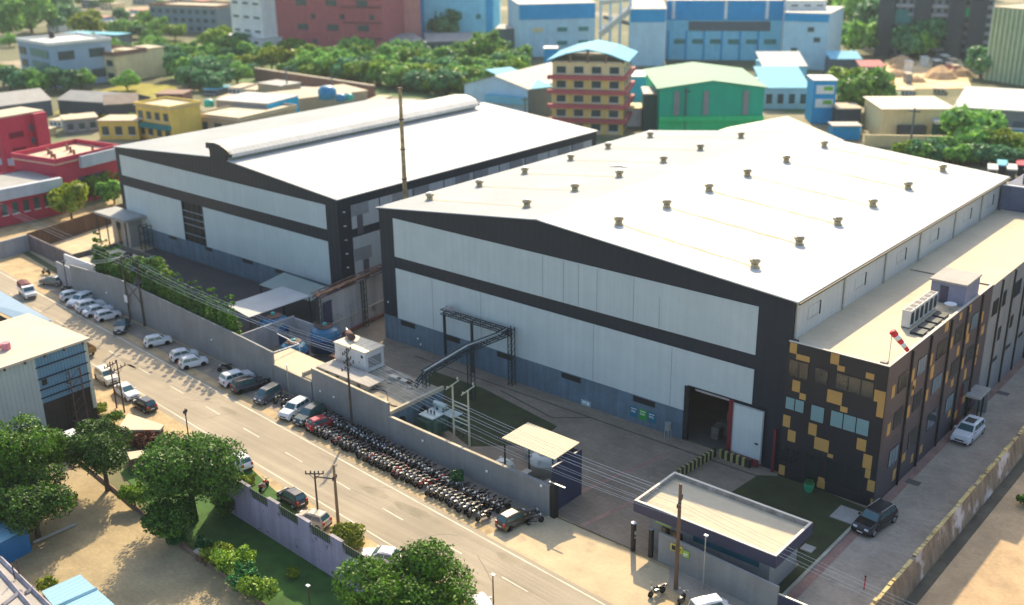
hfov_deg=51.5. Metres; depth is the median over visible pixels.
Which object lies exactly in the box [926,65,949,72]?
earth heap
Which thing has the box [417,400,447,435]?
transformer
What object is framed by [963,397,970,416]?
door
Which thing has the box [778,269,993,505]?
office building
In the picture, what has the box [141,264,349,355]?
power line
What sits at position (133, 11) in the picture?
house
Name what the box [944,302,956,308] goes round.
dish antenna
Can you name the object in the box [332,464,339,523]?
utility pole
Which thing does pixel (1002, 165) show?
market stall
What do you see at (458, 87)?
town tree
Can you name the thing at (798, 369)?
window
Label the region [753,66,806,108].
light blue shed
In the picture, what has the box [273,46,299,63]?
town tree
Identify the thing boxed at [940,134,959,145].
town tree
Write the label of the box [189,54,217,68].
town tree
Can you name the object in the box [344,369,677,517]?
power line
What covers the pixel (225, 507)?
bush
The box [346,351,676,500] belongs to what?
power line
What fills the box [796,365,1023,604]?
side lane
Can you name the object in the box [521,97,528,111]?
street pole
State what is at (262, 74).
wall
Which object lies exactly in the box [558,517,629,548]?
gate rail
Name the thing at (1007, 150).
town tree
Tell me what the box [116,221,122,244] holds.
column
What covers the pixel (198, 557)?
brick planter
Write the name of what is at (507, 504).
motorcycle
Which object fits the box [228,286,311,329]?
open shed
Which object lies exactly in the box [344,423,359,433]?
motorcycle
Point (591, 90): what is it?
yellow building
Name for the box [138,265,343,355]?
power line
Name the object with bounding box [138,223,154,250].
steel frame tower
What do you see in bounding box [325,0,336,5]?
window
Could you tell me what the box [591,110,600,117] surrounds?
window
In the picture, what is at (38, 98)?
grey hut
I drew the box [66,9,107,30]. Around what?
town tree
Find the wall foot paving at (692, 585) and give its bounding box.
[669,566,748,604]
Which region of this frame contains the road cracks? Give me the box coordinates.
[20,296,491,580]
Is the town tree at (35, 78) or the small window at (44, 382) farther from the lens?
the town tree at (35, 78)
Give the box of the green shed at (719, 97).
[643,62,768,129]
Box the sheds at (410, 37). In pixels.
[388,33,426,42]
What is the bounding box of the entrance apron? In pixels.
[486,516,668,604]
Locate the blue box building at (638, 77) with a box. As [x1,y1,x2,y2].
[631,70,645,102]
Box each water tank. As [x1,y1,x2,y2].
[48,31,54,37]
[122,252,132,260]
[204,99,213,106]
[318,85,336,99]
[336,94,345,101]
[345,93,352,100]
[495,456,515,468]
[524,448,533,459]
[530,452,556,478]
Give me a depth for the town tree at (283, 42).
442.21 m
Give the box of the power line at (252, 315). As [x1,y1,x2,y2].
[124,256,346,347]
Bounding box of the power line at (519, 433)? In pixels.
[349,348,677,495]
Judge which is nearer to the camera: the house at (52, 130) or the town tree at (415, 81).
the house at (52, 130)
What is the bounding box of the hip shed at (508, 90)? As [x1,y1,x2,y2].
[463,62,552,112]
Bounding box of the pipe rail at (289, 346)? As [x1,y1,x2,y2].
[274,333,299,352]
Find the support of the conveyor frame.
on the ground at (10, 56)
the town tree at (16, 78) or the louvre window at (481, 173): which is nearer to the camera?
the louvre window at (481, 173)
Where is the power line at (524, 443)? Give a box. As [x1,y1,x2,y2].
[343,352,676,503]
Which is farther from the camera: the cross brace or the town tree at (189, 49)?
the town tree at (189, 49)
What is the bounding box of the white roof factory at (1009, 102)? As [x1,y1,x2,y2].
[953,86,1023,127]
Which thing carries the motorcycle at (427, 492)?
on the parking paving at (140, 332)
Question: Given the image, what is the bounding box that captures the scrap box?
[329,353,335,359]
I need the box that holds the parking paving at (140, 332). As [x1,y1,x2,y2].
[34,281,547,529]
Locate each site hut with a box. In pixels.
[903,71,913,83]
[904,60,914,70]
[920,56,930,66]
[932,59,942,67]
[939,54,950,64]
[945,62,954,67]
[948,58,958,63]
[949,63,960,68]
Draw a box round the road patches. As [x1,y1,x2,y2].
[40,306,527,586]
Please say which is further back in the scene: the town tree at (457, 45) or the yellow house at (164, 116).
the town tree at (457, 45)
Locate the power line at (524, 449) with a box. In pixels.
[357,362,690,515]
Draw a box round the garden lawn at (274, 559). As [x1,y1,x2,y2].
[121,438,362,604]
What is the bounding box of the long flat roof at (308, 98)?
[268,84,368,111]
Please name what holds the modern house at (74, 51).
on the ground at (10, 56)
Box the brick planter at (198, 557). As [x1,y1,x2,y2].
[193,548,208,563]
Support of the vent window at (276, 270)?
in the warehouse at (303, 194)
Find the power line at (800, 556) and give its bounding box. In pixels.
[682,497,905,604]
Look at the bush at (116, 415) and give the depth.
122.51 m
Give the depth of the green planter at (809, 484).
106.63 m
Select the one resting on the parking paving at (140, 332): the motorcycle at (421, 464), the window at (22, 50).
the motorcycle at (421, 464)
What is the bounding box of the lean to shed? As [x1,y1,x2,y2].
[259,272,329,315]
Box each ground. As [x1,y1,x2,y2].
[0,0,1023,604]
[5,95,1018,226]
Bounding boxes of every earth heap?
[884,55,916,65]
[888,63,903,68]
[888,69,903,77]
[912,75,926,82]
[923,67,957,79]
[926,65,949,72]
[949,66,973,76]
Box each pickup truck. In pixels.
[16,279,36,299]
[87,342,96,353]
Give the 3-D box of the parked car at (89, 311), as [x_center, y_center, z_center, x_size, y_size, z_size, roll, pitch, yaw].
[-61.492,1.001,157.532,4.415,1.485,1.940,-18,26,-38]
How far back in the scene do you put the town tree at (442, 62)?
360.48 m
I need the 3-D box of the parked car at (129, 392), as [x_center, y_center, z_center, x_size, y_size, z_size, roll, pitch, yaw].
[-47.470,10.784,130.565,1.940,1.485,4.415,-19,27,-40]
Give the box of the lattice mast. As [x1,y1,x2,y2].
[397,87,407,198]
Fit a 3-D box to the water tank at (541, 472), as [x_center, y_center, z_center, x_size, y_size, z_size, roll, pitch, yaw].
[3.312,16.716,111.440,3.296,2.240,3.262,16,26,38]
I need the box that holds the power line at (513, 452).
[351,369,681,517]
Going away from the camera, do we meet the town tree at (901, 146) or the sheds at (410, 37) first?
the town tree at (901, 146)
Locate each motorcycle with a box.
[41,267,50,274]
[61,285,72,290]
[217,363,232,371]
[258,477,268,491]
[273,393,287,403]
[281,396,294,406]
[312,424,328,435]
[316,426,331,437]
[321,427,336,438]
[323,428,339,439]
[331,431,346,443]
[332,418,347,429]
[333,435,349,445]
[335,421,349,429]
[338,421,354,432]
[338,436,354,446]
[341,438,356,449]
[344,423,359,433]
[345,440,360,451]
[349,425,363,436]
[350,442,366,452]
[351,427,365,438]
[354,428,369,439]
[355,443,370,455]
[356,446,371,458]
[358,431,372,439]
[359,433,374,442]
[362,449,378,461]
[365,434,379,444]
[366,450,383,462]
[369,454,385,465]
[370,436,384,446]
[371,439,386,450]
[374,456,390,466]
[375,440,390,450]
[378,458,394,469]
[379,441,396,452]
[382,443,396,454]
[382,460,398,470]
[386,461,404,471]
[388,445,403,455]
[390,464,406,476]
[391,448,406,458]
[394,450,410,460]
[394,466,409,478]
[398,452,413,462]
[400,468,416,480]
[402,454,417,464]
[405,470,420,482]
[406,456,421,466]
[409,471,427,483]
[411,457,426,468]
[412,476,430,486]
[416,459,431,470]
[417,476,435,488]
[419,461,436,473]
[422,466,438,476]
[424,482,440,495]
[429,465,445,477]
[429,484,446,497]
[433,485,452,498]
[434,469,449,480]
[436,471,451,482]
[439,474,454,485]
[439,488,456,501]
[444,492,462,503]
[445,476,458,488]
[447,494,464,507]
[453,478,471,490]
[454,496,471,509]
[456,499,473,512]
[462,484,476,497]
[463,501,479,514]
[465,488,482,497]
[467,504,482,517]
[471,488,488,500]
[475,491,490,503]
[475,508,491,521]
[481,494,496,506]
[484,495,501,507]
[491,497,505,510]
[496,499,511,512]
[524,504,540,516]
[525,509,543,524]
[648,582,666,597]
[677,587,688,604]
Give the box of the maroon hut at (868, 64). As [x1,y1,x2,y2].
[855,60,884,68]
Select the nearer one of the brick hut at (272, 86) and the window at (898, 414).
the window at (898, 414)
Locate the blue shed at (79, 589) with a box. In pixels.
[42,574,114,604]
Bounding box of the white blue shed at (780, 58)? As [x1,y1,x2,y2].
[755,51,807,78]
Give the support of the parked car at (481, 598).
on the road verge at (103, 393)
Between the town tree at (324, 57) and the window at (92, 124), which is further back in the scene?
the town tree at (324, 57)
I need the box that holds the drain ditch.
[902,456,1023,604]
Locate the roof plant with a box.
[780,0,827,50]
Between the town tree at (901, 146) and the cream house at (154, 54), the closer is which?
the town tree at (901, 146)
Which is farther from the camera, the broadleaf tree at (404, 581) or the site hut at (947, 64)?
the site hut at (947, 64)
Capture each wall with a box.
[0,203,122,264]
[56,261,549,515]
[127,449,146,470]
[215,479,369,591]
[241,294,352,348]
[254,67,375,97]
[319,273,384,335]
[658,531,779,604]
[827,122,862,139]
[864,134,953,146]
[870,426,1023,604]
[1008,127,1023,132]
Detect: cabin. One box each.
[333,328,384,372]
[929,267,981,306]
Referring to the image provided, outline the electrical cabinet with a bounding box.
[664,421,670,438]
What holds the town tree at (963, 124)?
on the town ground at (798, 114)
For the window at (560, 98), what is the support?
in the yellow building at (591, 90)
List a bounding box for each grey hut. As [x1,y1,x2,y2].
[0,88,52,115]
[56,90,149,116]
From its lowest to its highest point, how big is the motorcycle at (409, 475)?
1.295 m
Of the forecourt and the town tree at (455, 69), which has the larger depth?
the town tree at (455, 69)
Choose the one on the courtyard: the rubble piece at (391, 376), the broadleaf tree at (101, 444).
the broadleaf tree at (101, 444)
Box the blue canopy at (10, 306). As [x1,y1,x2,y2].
[0,291,51,321]
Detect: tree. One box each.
[0,0,27,33]
[0,32,16,46]
[0,64,21,90]
[0,412,75,486]
[0,463,78,537]
[0,477,13,521]
[3,0,57,32]
[6,68,30,89]
[23,66,54,89]
[24,25,36,29]
[40,66,59,91]
[46,179,88,218]
[47,16,67,27]
[48,0,59,6]
[53,68,81,90]
[56,5,81,19]
[59,0,73,3]
[63,417,135,491]
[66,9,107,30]
[76,67,96,89]
[84,173,108,199]
[89,0,99,5]
[90,230,102,269]
[94,179,120,203]
[94,232,101,272]
[97,0,114,2]
[98,241,108,273]
[99,170,118,180]
[101,239,112,275]
[106,20,128,32]
[107,249,117,277]
[109,68,140,89]
[111,7,130,19]
[111,36,123,45]
[112,246,119,278]
[115,245,125,279]
[117,17,143,35]
[121,42,131,45]
[122,255,134,284]
[125,255,167,282]
[125,430,249,522]
[127,25,135,38]
[132,25,145,36]
[133,40,147,45]
[135,10,149,17]
[136,14,153,26]
[138,27,162,39]
[139,34,154,41]
[139,496,198,538]
[140,260,153,289]
[144,36,167,43]
[144,258,154,292]
[146,15,168,32]
[151,268,158,296]
[154,268,174,284]
[155,267,164,297]
[159,265,172,301]
[160,23,186,39]
[161,43,181,53]
[162,51,190,72]
[165,56,190,76]
[165,276,174,302]
[168,41,180,45]
[171,273,182,304]
[173,65,197,88]
[174,42,196,53]
[175,272,188,310]
[182,40,197,46]
[182,283,193,310]
[186,281,195,313]
[188,50,206,56]
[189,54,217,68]
[190,69,207,90]
[192,280,204,317]
[194,534,213,565]
[196,28,228,43]
[196,43,216,51]
[198,290,208,319]
[199,63,216,70]
[201,69,221,87]
[203,38,227,47]
[204,43,220,56]
[204,74,225,87]
[204,288,215,323]
[207,61,235,74]
[207,81,222,87]
[209,288,221,323]
[214,25,231,32]
[215,70,233,82]
[217,53,235,59]
[217,299,225,326]
[218,59,234,63]
[219,47,238,55]
[220,35,238,48]
[221,296,234,329]
[226,294,242,334]
[229,60,253,83]
[231,32,251,42]
[233,54,256,64]
[236,40,258,52]
[236,49,250,55]
[246,62,258,75]
[247,46,262,55]
[253,55,267,67]
[255,45,278,68]
[261,40,273,47]
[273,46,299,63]
[276,59,299,70]
[277,37,296,48]
[284,65,300,72]
[287,39,305,50]
[295,43,321,51]
[295,48,322,64]
[298,63,324,76]
[303,56,313,62]
[310,47,329,52]
[312,48,340,65]
[321,58,339,79]
[329,56,356,80]
[330,44,356,54]
[330,536,479,604]
[337,37,363,47]
[339,48,358,57]
[339,73,354,81]
[342,60,362,81]
[343,44,364,54]
[347,42,372,51]
[349,35,375,48]
[352,59,375,83]
[353,55,372,79]
[355,72,369,83]
[359,50,374,56]
[364,58,394,84]
[366,63,388,85]
[371,55,387,60]
[376,42,403,61]
[381,68,406,86]
[384,66,402,86]
[387,42,403,46]
[387,59,397,63]
[389,62,412,85]
[396,62,422,87]
[400,39,423,46]
[400,43,419,61]
[400,48,420,60]
[401,71,432,90]
[403,69,428,90]
[406,53,435,62]
[410,56,433,64]
[412,74,430,91]
[414,39,430,49]
[414,79,426,91]
[420,45,449,59]
[421,64,441,74]
[422,80,447,93]
[426,8,462,32]
[427,67,461,93]
[434,59,460,67]
[439,55,455,60]
[445,62,468,71]
[446,45,467,57]
[447,49,458,57]
[447,76,470,93]
[449,67,461,71]
[452,41,467,54]
[459,54,476,65]
[460,71,474,79]
[462,29,505,56]
[466,67,480,77]
[470,66,490,82]
[472,56,489,64]
[473,64,481,69]
[480,53,490,59]
[480,64,497,78]
[481,59,498,67]
[489,48,517,58]
[490,52,505,61]
[496,39,504,45]
[497,57,527,69]
[500,49,519,55]
[500,50,530,66]
[501,39,513,49]
[515,44,532,58]
[517,51,528,55]
[826,0,844,16]
[826,66,866,79]
[832,0,865,22]
[836,64,898,105]
[841,19,879,50]
[852,0,879,24]
[852,85,899,106]
[867,15,877,43]
[891,24,934,56]
[891,139,911,154]
[900,31,937,59]
[904,138,930,156]
[907,17,947,57]
[910,142,938,158]
[925,136,940,145]
[929,148,943,160]
[933,142,953,161]
[934,143,946,158]
[936,126,947,134]
[939,103,1008,143]
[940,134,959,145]
[942,143,972,164]
[961,151,978,163]
[964,45,992,76]
[969,143,978,163]
[970,142,988,163]
[971,128,1014,145]
[973,147,989,165]
[979,144,999,164]
[987,144,1005,159]
[993,144,1017,162]
[997,127,1023,147]
[1000,147,1021,163]
[1007,131,1023,147]
[1011,147,1023,162]
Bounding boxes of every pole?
[60,259,67,289]
[103,360,117,407]
[110,360,125,412]
[114,255,130,319]
[131,260,145,325]
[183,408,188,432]
[305,471,323,508]
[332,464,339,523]
[341,347,353,422]
[445,377,474,449]
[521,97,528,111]
[673,483,682,589]
[684,88,690,129]
[908,108,920,139]
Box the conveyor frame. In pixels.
[598,0,631,47]
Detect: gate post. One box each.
[549,480,565,518]
[630,521,636,551]
[648,527,653,557]
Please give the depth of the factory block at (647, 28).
393.98 m
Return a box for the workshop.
[0,313,97,432]
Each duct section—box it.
[910,327,927,335]
[917,321,935,329]
[925,316,942,323]
[932,311,949,318]
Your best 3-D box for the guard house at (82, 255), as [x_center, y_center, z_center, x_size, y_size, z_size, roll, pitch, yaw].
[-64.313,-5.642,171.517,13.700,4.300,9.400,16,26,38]
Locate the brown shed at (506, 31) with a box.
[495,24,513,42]
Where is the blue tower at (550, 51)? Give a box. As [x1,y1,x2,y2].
[543,46,558,63]
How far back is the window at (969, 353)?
118.35 m
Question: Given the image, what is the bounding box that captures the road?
[0,270,611,604]
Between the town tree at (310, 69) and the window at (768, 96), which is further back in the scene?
the town tree at (310, 69)
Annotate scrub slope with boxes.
[162,56,464,98]
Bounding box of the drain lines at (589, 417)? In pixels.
[415,356,770,480]
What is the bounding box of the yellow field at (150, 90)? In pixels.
[54,83,176,113]
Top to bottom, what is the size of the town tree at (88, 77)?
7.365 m
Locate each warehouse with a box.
[113,94,597,301]
[375,130,1010,471]
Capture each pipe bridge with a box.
[311,264,381,326]
[414,305,515,400]
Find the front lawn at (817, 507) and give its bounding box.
[732,475,865,593]
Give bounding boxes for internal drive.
[135,248,318,333]
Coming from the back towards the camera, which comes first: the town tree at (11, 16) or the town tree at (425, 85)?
the town tree at (11, 16)
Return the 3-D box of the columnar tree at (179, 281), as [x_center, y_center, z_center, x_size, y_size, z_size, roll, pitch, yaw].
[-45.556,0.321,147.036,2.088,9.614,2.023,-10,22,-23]
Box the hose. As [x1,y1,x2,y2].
[365,389,396,406]
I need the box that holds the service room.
[302,359,443,425]
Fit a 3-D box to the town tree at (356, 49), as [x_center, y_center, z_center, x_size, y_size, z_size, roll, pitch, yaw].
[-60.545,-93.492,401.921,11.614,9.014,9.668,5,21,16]
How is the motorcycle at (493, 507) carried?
on the parking paving at (140, 332)
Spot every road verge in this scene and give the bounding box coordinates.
[0,240,690,604]
[0,313,454,594]
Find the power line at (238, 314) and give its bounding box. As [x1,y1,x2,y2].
[126,263,341,349]
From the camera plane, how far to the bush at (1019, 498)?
103.98 m
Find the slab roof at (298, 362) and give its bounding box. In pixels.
[274,348,323,375]
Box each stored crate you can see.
[711,424,721,439]
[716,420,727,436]
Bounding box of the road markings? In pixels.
[0,272,605,604]
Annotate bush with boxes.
[35,575,58,591]
[96,401,107,414]
[101,410,125,422]
[116,480,149,505]
[129,430,160,449]
[165,529,187,545]
[198,540,234,564]
[209,544,256,574]
[212,493,235,518]
[224,560,264,592]
[235,573,281,601]
[236,472,256,486]
[286,566,299,577]
[329,521,366,548]
[449,469,463,481]
[1016,494,1023,504]
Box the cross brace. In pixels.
[124,280,139,301]
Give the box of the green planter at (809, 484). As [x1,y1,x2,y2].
[804,479,814,492]
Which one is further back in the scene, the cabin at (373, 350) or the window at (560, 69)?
the window at (560, 69)
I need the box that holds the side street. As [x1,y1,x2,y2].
[0,200,116,240]
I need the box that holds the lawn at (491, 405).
[427,372,556,446]
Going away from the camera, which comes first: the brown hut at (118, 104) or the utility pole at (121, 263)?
the utility pole at (121, 263)
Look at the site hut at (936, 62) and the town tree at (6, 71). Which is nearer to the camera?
the town tree at (6, 71)
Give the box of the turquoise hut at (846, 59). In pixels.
[824,51,862,73]
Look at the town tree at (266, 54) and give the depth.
398.31 m
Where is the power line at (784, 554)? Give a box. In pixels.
[679,501,893,604]
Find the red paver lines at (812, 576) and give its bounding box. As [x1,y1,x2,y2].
[580,358,1023,599]
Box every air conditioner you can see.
[901,307,914,328]
[907,303,919,324]
[912,300,924,320]
[917,297,928,316]
[921,293,933,314]
[926,290,937,309]
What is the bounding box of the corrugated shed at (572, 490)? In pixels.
[502,422,581,508]
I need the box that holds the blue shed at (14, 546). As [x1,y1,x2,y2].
[0,519,31,563]
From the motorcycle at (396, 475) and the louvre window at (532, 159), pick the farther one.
the louvre window at (532, 159)
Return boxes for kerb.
[32,523,75,543]
[79,461,265,604]
[677,448,715,474]
[718,448,750,467]
[782,526,850,595]
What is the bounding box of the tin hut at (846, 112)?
[832,103,862,122]
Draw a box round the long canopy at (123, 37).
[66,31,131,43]
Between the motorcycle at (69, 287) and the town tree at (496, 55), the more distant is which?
the town tree at (496, 55)
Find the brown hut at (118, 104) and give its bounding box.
[103,93,138,114]
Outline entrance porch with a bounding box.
[94,206,146,247]
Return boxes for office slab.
[148,0,232,32]
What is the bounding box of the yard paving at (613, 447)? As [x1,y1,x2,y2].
[269,320,867,566]
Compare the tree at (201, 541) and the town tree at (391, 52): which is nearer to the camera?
the tree at (201, 541)
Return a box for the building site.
[885,58,970,88]
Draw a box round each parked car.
[39,275,62,286]
[58,289,80,301]
[66,290,92,307]
[74,298,106,312]
[81,304,113,317]
[93,308,121,321]
[94,364,118,385]
[113,318,130,333]
[114,381,139,400]
[132,396,157,413]
[143,333,172,347]
[168,347,198,362]
[178,354,208,369]
[218,368,255,387]
[230,374,267,394]
[233,451,253,471]
[253,381,282,404]
[276,486,308,509]
[278,395,311,420]
[292,401,326,426]
[295,508,331,529]
[305,414,337,432]
[361,545,399,564]
[467,592,492,604]
[495,507,531,531]
[688,593,729,604]
[851,498,897,536]
[950,414,985,445]
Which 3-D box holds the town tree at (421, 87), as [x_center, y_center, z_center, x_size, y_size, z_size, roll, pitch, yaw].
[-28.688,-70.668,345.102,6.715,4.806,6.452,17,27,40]
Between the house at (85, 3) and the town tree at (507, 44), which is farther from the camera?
the house at (85, 3)
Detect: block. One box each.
[230,0,277,37]
[275,0,421,51]
[317,360,385,390]
[403,0,420,36]
[420,0,500,39]
[508,0,595,56]
[630,0,666,65]
[641,86,656,130]
[665,0,783,59]
[782,6,844,69]
[874,0,994,59]
[905,209,1023,388]
[984,4,1023,85]
[999,174,1023,212]
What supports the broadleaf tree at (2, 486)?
on the courtyard
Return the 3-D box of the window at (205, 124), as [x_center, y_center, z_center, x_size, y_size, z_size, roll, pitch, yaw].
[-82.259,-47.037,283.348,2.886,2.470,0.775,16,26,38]
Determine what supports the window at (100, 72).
in the modern house at (74, 51)
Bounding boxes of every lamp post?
[285,364,290,397]
[306,584,309,604]
[490,573,495,604]
[701,534,708,588]
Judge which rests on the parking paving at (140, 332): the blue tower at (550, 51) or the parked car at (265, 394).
the parked car at (265, 394)
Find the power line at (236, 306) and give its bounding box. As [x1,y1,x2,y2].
[134,258,347,345]
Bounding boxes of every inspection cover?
[800,543,815,553]
[830,505,861,524]
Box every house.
[16,32,111,87]
[47,25,72,31]
[48,117,61,126]
[48,126,56,135]
[59,112,98,133]
[63,243,153,285]
[81,0,99,7]
[96,115,142,139]
[99,2,125,9]
[99,16,114,21]
[102,45,148,81]
[112,45,166,77]
[118,14,136,20]
[129,8,148,13]
[132,0,155,4]
[133,96,202,138]
[201,103,296,129]
[203,85,231,94]
[214,92,298,112]
[216,94,234,98]
[227,83,255,93]
[228,33,282,47]
[243,86,258,91]
[367,95,391,99]
[627,103,642,126]
[633,471,812,584]
[900,85,914,94]
[932,85,946,93]
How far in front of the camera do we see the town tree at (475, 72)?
347.41 m
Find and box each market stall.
[987,163,997,172]
[997,159,1007,174]
[1006,163,1017,179]
[1016,159,1023,175]
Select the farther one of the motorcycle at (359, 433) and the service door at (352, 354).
the service door at (352, 354)
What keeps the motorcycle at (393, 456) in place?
on the parking paving at (140, 332)
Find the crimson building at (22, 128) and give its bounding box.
[0,106,50,172]
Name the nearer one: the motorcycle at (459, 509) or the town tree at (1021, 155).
the motorcycle at (459, 509)
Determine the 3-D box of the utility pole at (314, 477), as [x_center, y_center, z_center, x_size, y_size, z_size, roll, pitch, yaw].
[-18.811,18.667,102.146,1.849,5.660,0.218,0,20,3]
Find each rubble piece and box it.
[388,374,398,380]
[400,378,407,383]
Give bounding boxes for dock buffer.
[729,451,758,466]
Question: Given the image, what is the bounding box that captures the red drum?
[0,341,10,350]
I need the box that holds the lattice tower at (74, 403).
[65,367,88,425]
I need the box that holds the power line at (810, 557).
[690,498,912,603]
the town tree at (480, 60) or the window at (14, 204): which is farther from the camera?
the town tree at (480, 60)
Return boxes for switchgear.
[431,406,462,428]
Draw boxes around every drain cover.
[905,478,921,485]
[996,390,1009,395]
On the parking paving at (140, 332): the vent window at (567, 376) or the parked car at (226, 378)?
the parked car at (226, 378)
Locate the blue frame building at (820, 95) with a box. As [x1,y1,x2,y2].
[804,75,837,123]
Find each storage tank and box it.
[256,311,289,344]
[279,338,309,355]
[309,322,341,353]
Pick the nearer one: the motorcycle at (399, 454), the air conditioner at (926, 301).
the air conditioner at (926, 301)
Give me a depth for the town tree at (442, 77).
337.33 m
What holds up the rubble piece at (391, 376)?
on the service room
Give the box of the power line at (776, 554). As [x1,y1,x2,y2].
[678,504,883,604]
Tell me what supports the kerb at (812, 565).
on the yard paving at (613, 447)
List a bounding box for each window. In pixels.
[1,203,8,216]
[9,131,23,138]
[11,201,19,214]
[13,146,25,151]
[19,46,26,53]
[22,58,28,66]
[22,199,30,211]
[29,47,48,58]
[32,60,49,70]
[33,197,41,209]
[41,378,47,385]
[44,195,49,207]
[57,50,74,60]
[67,124,74,130]
[78,123,85,129]
[89,47,104,56]
[89,122,96,128]
[92,68,106,76]
[101,126,109,135]
[106,60,112,66]
[108,73,114,78]
[114,126,122,135]
[128,126,135,135]
[138,110,142,118]
[146,111,151,119]
[148,128,153,135]
[154,112,159,120]
[157,130,161,136]
[163,113,168,122]
[202,121,207,129]
[214,123,221,127]
[242,258,252,264]
[275,268,284,273]
[295,0,306,4]
[297,24,307,29]
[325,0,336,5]
[327,24,337,30]
[351,201,368,216]
[354,244,371,261]
[356,0,366,5]
[357,25,368,30]
[392,190,408,201]
[401,320,414,328]
[414,184,428,195]
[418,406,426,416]
[446,335,459,343]
[455,173,469,184]
[474,168,487,178]
[497,351,512,360]
[510,159,522,168]
[525,155,537,164]
[533,28,542,31]
[556,66,565,73]
[556,81,565,87]
[557,27,566,31]
[557,41,566,44]
[557,95,565,102]
[557,109,565,116]
[558,146,569,155]
[561,372,580,383]
[572,142,583,151]
[573,95,582,102]
[573,110,582,116]
[574,66,583,73]
[574,81,583,88]
[578,27,587,30]
[591,81,600,88]
[591,96,600,102]
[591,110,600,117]
[591,124,600,131]
[592,67,600,74]
[608,110,617,117]
[608,125,617,131]
[609,67,618,74]
[609,82,618,88]
[609,96,618,103]
[633,395,654,407]
[662,526,682,540]
[674,39,684,43]
[692,39,702,43]
[710,39,720,43]
[728,39,738,43]
[746,39,756,43]
[764,39,775,43]
[766,94,771,103]
[777,94,783,103]
[779,445,799,465]
[785,396,804,413]
[788,94,794,103]
[788,358,808,380]
[800,94,805,103]
[804,454,819,480]
[808,27,813,31]
[808,300,821,319]
[810,404,824,423]
[814,367,828,384]
[824,460,863,493]
[829,409,869,436]
[835,372,874,398]
[854,272,866,290]
[887,443,898,468]
[892,405,903,430]
[896,247,906,264]
[897,369,907,393]
[907,426,917,449]
[912,389,921,412]
[916,353,926,377]
[926,407,937,431]
[929,228,939,243]
[931,371,942,394]
[935,337,946,360]
[944,392,953,413]
[949,357,958,378]
[954,323,963,345]
[960,378,968,398]
[963,208,971,222]
[965,343,973,364]
[970,311,978,331]
[986,194,994,207]
[991,297,999,316]
[997,326,1001,340]
[1002,290,1006,306]
[1009,314,1013,328]
[1013,277,1022,298]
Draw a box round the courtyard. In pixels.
[7,459,258,604]
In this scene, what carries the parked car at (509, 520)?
on the parking paving at (140, 332)
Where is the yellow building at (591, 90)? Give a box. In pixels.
[546,40,637,135]
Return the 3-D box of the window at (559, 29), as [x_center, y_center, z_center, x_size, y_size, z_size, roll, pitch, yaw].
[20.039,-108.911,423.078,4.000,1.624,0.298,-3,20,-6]
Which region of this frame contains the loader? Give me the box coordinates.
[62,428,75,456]
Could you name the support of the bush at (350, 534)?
on the road verge at (103, 393)
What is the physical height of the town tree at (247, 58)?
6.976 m
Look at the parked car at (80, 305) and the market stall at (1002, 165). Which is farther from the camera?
the market stall at (1002, 165)
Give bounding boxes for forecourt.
[29,224,153,267]
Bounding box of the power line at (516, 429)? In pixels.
[350,346,677,492]
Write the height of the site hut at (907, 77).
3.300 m
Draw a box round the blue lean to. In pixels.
[485,67,551,115]
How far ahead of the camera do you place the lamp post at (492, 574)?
88.66 m
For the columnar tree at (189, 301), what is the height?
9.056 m
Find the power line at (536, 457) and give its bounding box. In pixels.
[352,363,688,516]
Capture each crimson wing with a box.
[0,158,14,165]
[0,169,64,226]
[10,139,119,207]
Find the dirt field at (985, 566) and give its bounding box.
[917,472,1023,604]
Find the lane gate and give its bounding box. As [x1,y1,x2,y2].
[778,593,806,604]
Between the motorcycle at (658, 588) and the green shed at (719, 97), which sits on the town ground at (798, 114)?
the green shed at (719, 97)
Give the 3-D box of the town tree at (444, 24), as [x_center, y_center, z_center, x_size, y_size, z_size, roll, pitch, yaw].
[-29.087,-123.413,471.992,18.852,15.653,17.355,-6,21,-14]
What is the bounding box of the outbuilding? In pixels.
[119,413,163,446]
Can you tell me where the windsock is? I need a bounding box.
[880,329,909,363]
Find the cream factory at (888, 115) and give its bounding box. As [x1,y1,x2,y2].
[863,96,952,135]
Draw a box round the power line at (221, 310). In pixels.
[125,266,341,351]
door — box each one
[322,300,332,322]
[339,347,346,363]
[348,351,355,366]
[357,214,363,233]
[357,354,364,370]
[363,258,369,278]
[730,402,764,464]
[931,123,948,135]
[938,285,948,302]
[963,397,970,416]
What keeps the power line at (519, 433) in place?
attached to the utility pole at (347, 359)
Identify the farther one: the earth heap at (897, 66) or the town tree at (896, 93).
the earth heap at (897, 66)
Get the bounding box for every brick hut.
[154,89,192,98]
[256,79,301,92]
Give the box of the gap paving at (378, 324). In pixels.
[367,316,385,336]
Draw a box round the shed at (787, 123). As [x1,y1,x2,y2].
[721,116,843,140]
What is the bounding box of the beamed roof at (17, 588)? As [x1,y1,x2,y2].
[0,556,50,604]
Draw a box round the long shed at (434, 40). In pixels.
[424,32,473,48]
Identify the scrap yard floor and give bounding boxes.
[312,353,332,362]
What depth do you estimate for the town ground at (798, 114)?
279.92 m
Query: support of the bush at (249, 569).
on the garden lawn at (274, 559)
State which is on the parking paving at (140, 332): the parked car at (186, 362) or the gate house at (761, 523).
the parked car at (186, 362)

